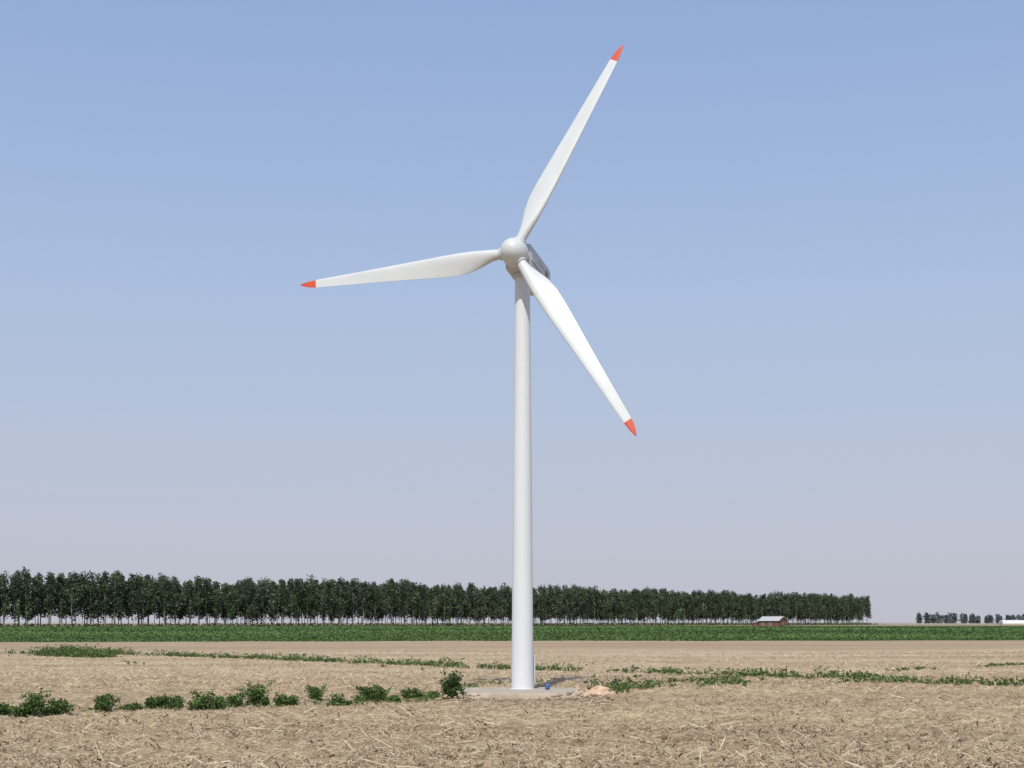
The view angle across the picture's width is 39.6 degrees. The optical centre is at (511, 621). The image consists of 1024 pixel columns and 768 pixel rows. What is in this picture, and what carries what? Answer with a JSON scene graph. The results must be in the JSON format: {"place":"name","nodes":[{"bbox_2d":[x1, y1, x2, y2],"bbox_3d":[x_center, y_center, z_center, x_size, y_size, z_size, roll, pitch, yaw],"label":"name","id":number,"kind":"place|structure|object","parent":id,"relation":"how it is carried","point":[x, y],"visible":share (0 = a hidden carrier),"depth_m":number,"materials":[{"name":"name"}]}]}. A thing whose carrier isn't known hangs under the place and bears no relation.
{"place":"outdoors","nodes":[
{"label":"outdoors","id":0,"kind":"place"},
{"bbox_2d":[0,622,1023,767],"bbox_3d":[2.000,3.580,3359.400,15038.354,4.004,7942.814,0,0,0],"label":"ground","id":1,"kind":"structure","parent":0,"point":[570,647],"depth_m":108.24,"materials":[{"name":"beige soil"}]},
{"bbox_2d":[0,702,12,715],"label":"shrub","id":2,"kind":"object","parent":1,"relation":"on","point":[4,708],"visible":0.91,"depth_m":79.73,"materials":[{"name":"green plant"}]},
{"bbox_2d":[8,688,50,717],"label":"shrub","id":3,"kind":"object","parent":1,"relation":"on","point":[35,704],"visible":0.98,"depth_m":78.24,"materials":[{"name":"green plant"}]},
{"bbox_2d":[40,697,75,715],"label":"shrub","id":4,"kind":"object","parent":1,"relation":"on","point":[60,706],"visible":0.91,"depth_m":79.39,"materials":[{"name":"green plant"}]},
{"bbox_2d":[90,695,120,712],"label":"shrub","id":5,"kind":"object","parent":1,"relation":"on","point":[104,704],"visible":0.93,"depth_m":82.98,"materials":[{"name":"green plant"}]},
{"bbox_2d":[103,693,117,701],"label":"shrub","id":6,"kind":"object","parent":1,"relation":"on","point":[109,695],"visible":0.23,"depth_m":96.08,"materials":[{"name":"green plant"}]},
{"bbox_2d":[122,702,142,710],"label":"shrub","id":7,"kind":"object","parent":1,"relation":"on","point":[130,705],"visible":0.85,"depth_m":84.45,"materials":[{"name":"green plant"}]},
{"bbox_2d":[142,693,172,708],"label":"shrub","id":8,"kind":"object","parent":1,"relation":"on","point":[153,702],"visible":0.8,"depth_m":85.98,"materials":[{"name":"green plant"}]},
{"bbox_2d":[164,695,185,707],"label":"shrub","id":9,"kind":"object","parent":1,"relation":"on","point":[177,700],"visible":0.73,"depth_m":87.11,"materials":[{"name":"green plant"}]},
{"bbox_2d":[186,689,227,710],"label":"shrub","id":10,"kind":"object","parent":1,"relation":"on","point":[204,702],"visible":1,"depth_m":86.36,"materials":[{"name":"green plant"}]},
{"bbox_2d":[225,692,244,706],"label":"shrub","id":11,"kind":"object","parent":1,"relation":"on","point":[237,699],"visible":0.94,"depth_m":88.64,"materials":[{"name":"green plant"}]},
{"bbox_2d":[237,680,275,705],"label":"shrub","id":12,"kind":"object","parent":1,"relation":"on","point":[256,694],"visible":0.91,"depth_m":90.35,"materials":[{"name":"green plant"}]},
{"bbox_2d":[270,692,301,705],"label":"shrub","id":13,"kind":"object","parent":1,"relation":"on","point":[284,699],"visible":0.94,"depth_m":90.98,"materials":[{"name":"green plant"}]},
{"bbox_2d":[2,715,579,749],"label":"soil clods","id":14,"kind":"object","parent":1,"relation":"on","point":[222,730],"visible":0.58,"depth_m":67.64,"materials":[{"name":"brown soil"}]},
{"bbox_2d":[304,683,327,701],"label":"shrub","id":15,"kind":"object","parent":1,"relation":"on","point":[316,692],"visible":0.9,"depth_m":95.99,"materials":[{"name":"green plant"}]},
{"bbox_2d":[6,677,671,714],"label":"weeds","id":16,"kind":"object","parent":1,"relation":"on","point":[620,688],"visible":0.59,"depth_m":95.24,"materials":[{"name":"green plant"}]},
{"bbox_2d":[327,692,353,705],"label":"shrub","id":17,"kind":"object","parent":1,"relation":"on","point":[339,700],"visible":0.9,"depth_m":92.29,"materials":[{"name":"green plant"}]},
{"bbox_2d":[351,683,390,701],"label":"shrub","id":18,"kind":"object","parent":1,"relation":"on","point":[377,693],"visible":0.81,"depth_m":95.64,"materials":[{"name":"green plant"}]},
{"bbox_2d":[383,694,401,702],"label":"shrub","id":19,"kind":"object","parent":1,"relation":"on","point":[391,698],"visible":0.88,"depth_m":94.52,"materials":[{"name":"green plant"}]},
{"bbox_2d":[396,686,425,698],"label":"shrub","id":20,"kind":"object","parent":1,"relation":"on","point":[411,693],"visible":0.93,"depth_m":98.37,"materials":[{"name":"green plant"}]},
{"bbox_2d":[418,690,440,698],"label":"shrub","id":21,"kind":"object","parent":1,"relation":"on","point":[426,695],"visible":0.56,"depth_m":98.42,"materials":[{"name":"green plant"}]},
{"bbox_2d":[0,567,871,625],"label":"tree row","id":22,"kind":"object","parent":1,"relation":"on","point":[296,598],"visible":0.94,"depth_m":530.13,"materials":[{"name":"green plant"}]},
{"bbox_2d":[0,622,884,626],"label":"undergrowth","id":23,"kind":"object","parent":1,"relation":"on","point":[446,624],"visible":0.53,"depth_m":562.77,"materials":[{"name":"green plant"}]},
{"bbox_2d":[438,668,466,698],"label":"shrub","id":24,"kind":"object","parent":1,"relation":"on","point":[450,685],"visible":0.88,"depth_m":98.42,"materials":[{"name":"green plant"}]},
{"bbox_2d":[423,690,504,702],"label":"soil clods","id":25,"kind":"object","parent":1,"relation":"on","point":[462,697],"visible":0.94,"depth_m":95.61,"materials":[{"name":"beige soil"}]},
{"bbox_2d":[0,625,1023,641],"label":"green crop","id":26,"kind":"object","parent":1,"relation":"on","point":[146,633],"visible":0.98,"depth_m":329.30,"materials":[{"name":"green plant"}]},
{"bbox_2d":[1,643,1023,689],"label":"weeds","id":27,"kind":"object","parent":1,"relation":"on","point":[71,651],"visible":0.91,"depth_m":156.40,"materials":[{"name":"green plant"}]},
{"bbox_2d":[462,687,583,698],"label":"concrete foundation","id":28,"kind":"object","parent":1,"relation":"on","point":[509,693],"visible":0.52,"depth_m":99.25,"materials":[{"name":"beige concrete"}]},
{"bbox_2d":[301,45,635,688],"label":"wind turbine","id":29,"kind":"object","parent":28,"relation":"on","point":[527,269],"visible":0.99,"depth_m":103.90,"materials":[{"name":"white paint"}]},
{"bbox_2d":[545,683,549,689],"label":"blue drum","id":30,"kind":"object","parent":28,"relation":"on","point":[547,686],"visible":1,"depth_m":103.26,"materials":[{"name":"plastic"}]},
{"bbox_2d":[538,689,620,702],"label":"soil clods","id":31,"kind":"object","parent":1,"relation":"on","point":[576,698],"visible":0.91,"depth_m":95.82,"materials":[{"name":"beige soil"}]},
{"bbox_2d":[575,685,614,696],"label":"rock pile","id":32,"kind":"object","parent":1,"relation":"on","point":[598,690],"visible":0.66,"depth_m":100.70,"materials":[{"name":"beige stone"}]},
{"bbox_2d":[307,725,1013,765],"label":"soil clods","id":33,"kind":"object","parent":1,"relation":"on","point":[664,737],"visible":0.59,"depth_m":61.47,"materials":[{"name":"brown soil"}]},
{"bbox_2d":[759,621,786,626],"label":"walls","id":34,"kind":"structure","parent":1,"relation":"on","point":[775,623],"depth_m":447.41,"materials":[{"name":"red brick"}]},
{"bbox_2d":[757,617,782,620],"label":"roof front","id":35,"kind":"structure","parent":34,"relation":"on","point":[770,618],"depth_m":448.59,"materials":[{"name":"white metal"}]},
{"bbox_2d":[915,612,1023,622],"bbox_3d":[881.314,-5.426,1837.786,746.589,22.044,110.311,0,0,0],"label":"distant tree belt","id":36,"kind":"object","parent":1,"relation":"on","point":[952,618],"visible":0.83,"depth_m":1799.69,"materials":[{"name":"green plant"}]},
{"bbox_2d":[998,620,1023,624],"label":"greenhouse","id":37,"kind":"object","parent":1,"relation":"on","point":[1011,622],"visible":1,"depth_m":896.57,"materials":[{"name":"plastic"}]},
{"bbox_2d":[0,0,1023,621],"label":"sky","id":38,"kind":"structure","parent":0,"point":[787,236],"materials":[{"name":"blue"}]}
]}

